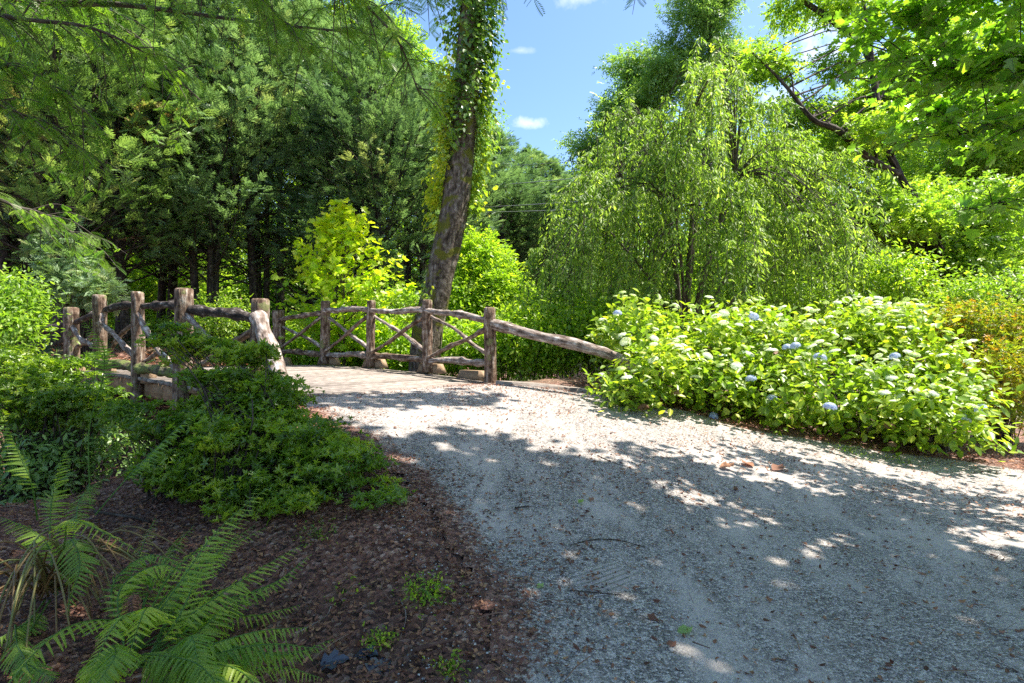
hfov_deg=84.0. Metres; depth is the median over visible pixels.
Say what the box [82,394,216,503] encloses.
azalea
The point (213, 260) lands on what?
cypress tree
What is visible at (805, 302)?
leafy shrub
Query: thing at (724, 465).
dead leaf
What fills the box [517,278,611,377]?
leafy shrub
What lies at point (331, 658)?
rock
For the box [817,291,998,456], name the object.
hydrangea
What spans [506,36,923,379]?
weeping tree
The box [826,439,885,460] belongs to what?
weed
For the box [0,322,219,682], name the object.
fern
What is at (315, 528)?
weed
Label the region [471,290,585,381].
leafy shrub
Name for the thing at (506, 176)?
cypress tree
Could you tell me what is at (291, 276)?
cypress tree
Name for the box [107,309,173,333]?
leafy shrub
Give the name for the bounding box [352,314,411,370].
leafy shrub
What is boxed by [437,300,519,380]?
leafy shrub
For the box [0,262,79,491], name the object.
leafy shrub
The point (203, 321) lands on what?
leafy shrub
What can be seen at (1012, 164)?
broadleaf tree
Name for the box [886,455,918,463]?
weed
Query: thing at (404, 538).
fallen twig
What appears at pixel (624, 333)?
hydrangea
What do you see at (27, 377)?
azalea
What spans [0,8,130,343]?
cypress tree
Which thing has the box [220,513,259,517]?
fallen stick
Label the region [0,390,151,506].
leafy shrub
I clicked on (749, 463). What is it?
dead leaf
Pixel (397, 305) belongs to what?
leafy shrub
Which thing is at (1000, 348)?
azalea
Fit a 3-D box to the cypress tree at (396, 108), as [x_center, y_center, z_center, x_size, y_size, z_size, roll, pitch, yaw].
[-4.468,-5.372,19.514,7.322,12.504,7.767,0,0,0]
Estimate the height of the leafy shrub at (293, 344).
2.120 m
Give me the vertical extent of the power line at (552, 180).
1.167 m
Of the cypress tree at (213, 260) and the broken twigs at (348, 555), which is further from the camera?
the cypress tree at (213, 260)
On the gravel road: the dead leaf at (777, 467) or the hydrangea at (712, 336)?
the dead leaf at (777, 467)
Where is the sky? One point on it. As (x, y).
(551, 79)
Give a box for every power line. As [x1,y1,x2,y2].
[414,196,645,209]
[481,202,706,212]
[483,148,710,167]
[488,162,720,185]
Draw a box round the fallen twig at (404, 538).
[395,516,424,552]
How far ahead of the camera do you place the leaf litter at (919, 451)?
7.49 m
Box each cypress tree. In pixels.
[0,0,219,346]
[0,0,243,338]
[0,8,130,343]
[7,69,94,272]
[65,0,311,335]
[73,5,265,331]
[127,0,366,324]
[224,0,403,312]
[247,0,486,314]
[323,63,518,304]
[417,126,578,295]
[469,143,585,305]
[478,156,622,298]
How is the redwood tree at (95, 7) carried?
on the ground
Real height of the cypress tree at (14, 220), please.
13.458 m
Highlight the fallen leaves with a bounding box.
[0,380,1023,682]
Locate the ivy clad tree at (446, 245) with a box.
[408,0,483,374]
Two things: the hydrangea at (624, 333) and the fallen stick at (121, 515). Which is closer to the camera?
the fallen stick at (121, 515)
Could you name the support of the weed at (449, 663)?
on the ground
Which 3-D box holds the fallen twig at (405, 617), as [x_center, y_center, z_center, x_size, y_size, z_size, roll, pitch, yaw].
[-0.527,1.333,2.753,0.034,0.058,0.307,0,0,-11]
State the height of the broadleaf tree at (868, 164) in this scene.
13.986 m
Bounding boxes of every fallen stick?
[93,510,150,522]
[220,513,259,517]
[413,637,457,651]
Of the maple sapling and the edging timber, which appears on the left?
the maple sapling
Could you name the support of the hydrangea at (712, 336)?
on the ground
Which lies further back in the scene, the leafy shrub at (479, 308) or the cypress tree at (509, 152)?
the cypress tree at (509, 152)
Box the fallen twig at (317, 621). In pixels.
[300,606,330,631]
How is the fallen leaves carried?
on the gravel road
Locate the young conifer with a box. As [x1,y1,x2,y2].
[3,210,133,369]
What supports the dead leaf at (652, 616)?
on the gravel road
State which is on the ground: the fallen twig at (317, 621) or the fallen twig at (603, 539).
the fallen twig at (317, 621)
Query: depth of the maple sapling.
13.21 m
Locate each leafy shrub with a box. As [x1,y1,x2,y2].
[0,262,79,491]
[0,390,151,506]
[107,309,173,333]
[162,286,253,355]
[271,307,318,364]
[297,312,393,367]
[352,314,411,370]
[362,280,421,343]
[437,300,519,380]
[445,223,539,333]
[449,281,554,380]
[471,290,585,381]
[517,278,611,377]
[544,284,640,376]
[674,268,769,355]
[748,264,855,376]
[844,238,958,384]
[914,261,1023,369]
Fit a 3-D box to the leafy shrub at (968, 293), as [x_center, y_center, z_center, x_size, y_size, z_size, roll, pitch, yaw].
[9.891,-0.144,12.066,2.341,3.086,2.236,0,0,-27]
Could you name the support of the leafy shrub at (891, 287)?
on the ground
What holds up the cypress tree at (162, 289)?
on the ground
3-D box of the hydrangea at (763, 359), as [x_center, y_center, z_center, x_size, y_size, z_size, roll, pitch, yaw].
[3.799,0.325,8.652,2.041,2.179,3.629,0,0,0]
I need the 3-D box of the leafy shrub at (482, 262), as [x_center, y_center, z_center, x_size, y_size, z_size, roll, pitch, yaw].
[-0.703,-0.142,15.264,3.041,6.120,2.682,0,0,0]
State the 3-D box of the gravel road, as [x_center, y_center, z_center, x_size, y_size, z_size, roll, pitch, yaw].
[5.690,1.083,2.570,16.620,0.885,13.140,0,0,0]
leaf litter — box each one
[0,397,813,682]
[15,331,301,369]
[568,376,1023,467]
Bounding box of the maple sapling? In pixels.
[271,197,415,365]
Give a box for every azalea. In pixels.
[0,342,132,507]
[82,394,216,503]
[134,321,415,524]
[916,289,1023,444]
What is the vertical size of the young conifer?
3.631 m
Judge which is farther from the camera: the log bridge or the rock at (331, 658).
the log bridge
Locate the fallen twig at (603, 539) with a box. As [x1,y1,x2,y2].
[569,539,644,547]
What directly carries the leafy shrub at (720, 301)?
on the ground
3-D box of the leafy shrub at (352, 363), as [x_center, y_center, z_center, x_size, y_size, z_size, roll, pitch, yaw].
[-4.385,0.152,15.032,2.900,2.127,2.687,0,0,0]
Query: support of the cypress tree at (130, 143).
on the ground
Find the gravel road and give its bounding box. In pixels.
[298,384,1023,682]
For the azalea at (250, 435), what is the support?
on the ground
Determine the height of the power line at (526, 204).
1.171 m
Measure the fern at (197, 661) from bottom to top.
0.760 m
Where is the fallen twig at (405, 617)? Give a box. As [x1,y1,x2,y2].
[400,597,406,638]
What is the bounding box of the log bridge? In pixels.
[28,288,643,409]
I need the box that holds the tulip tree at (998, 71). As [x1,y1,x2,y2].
[814,0,1023,242]
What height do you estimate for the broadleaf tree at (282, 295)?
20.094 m
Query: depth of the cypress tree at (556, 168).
27.71 m
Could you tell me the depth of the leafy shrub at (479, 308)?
14.26 m
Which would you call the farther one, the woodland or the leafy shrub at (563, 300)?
the woodland
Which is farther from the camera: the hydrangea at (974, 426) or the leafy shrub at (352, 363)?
the leafy shrub at (352, 363)
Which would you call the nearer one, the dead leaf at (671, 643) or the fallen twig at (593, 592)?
the dead leaf at (671, 643)
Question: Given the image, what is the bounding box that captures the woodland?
[13,57,1023,357]
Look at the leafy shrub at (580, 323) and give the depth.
11.67 m
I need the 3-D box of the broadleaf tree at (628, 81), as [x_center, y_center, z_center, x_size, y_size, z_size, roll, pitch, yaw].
[4.758,-5.864,23.666,6.187,13.651,5.079,0,0,0]
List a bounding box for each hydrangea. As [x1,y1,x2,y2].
[582,356,672,416]
[585,288,732,410]
[649,295,778,419]
[711,296,843,435]
[762,291,930,443]
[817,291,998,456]
[869,328,1023,461]
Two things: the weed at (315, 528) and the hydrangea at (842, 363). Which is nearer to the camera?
the weed at (315, 528)
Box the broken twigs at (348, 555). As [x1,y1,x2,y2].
[0,393,986,682]
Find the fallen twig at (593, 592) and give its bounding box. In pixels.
[570,589,619,594]
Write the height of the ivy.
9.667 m
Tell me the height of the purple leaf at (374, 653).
0.019 m
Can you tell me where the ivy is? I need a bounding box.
[394,0,509,326]
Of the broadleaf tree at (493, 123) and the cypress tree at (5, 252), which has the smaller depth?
the cypress tree at (5, 252)
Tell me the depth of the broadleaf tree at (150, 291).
23.20 m
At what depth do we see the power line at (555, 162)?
20.09 m
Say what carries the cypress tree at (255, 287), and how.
on the ground
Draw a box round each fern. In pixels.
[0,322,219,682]
[8,481,333,682]
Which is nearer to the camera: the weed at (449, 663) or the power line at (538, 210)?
the weed at (449, 663)
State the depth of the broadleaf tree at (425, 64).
27.70 m
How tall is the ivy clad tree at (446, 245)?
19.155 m
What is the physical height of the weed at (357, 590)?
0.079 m
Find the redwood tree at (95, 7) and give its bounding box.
[0,0,654,285]
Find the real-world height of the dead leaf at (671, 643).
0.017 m
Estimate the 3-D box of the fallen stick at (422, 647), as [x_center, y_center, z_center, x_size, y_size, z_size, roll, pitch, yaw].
[-0.343,1.364,2.562,0.202,0.027,0.022,0,0,-25]
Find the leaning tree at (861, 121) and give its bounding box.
[709,0,1023,388]
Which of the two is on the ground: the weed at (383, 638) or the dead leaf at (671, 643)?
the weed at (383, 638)
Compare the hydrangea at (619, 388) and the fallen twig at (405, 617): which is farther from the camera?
the hydrangea at (619, 388)
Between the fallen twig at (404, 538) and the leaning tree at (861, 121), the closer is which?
the fallen twig at (404, 538)
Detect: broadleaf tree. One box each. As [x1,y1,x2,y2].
[9,53,262,331]
[215,0,427,309]
[351,26,467,290]
[467,109,515,230]
[553,36,688,289]
[626,0,796,354]
[682,87,942,352]
[854,1,1023,336]
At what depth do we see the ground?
3.18 m
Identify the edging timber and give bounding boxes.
[496,381,595,393]
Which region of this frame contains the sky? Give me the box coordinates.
[46,0,1023,280]
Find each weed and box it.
[281,515,346,558]
[323,575,370,604]
[360,621,403,651]
[371,566,467,618]
[422,649,480,682]
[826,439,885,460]
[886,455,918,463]
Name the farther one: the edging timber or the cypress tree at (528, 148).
the cypress tree at (528, 148)
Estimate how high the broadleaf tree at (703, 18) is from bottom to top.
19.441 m
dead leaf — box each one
[648,612,656,619]
[667,640,675,646]
[720,462,733,467]
[742,460,753,466]
[771,463,783,469]
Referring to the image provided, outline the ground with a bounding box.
[0,288,1023,682]
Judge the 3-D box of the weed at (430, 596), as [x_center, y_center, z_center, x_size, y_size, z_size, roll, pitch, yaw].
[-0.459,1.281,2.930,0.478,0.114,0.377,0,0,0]
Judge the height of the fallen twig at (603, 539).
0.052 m
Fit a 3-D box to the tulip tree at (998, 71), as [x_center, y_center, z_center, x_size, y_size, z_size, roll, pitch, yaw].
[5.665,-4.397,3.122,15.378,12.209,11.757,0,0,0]

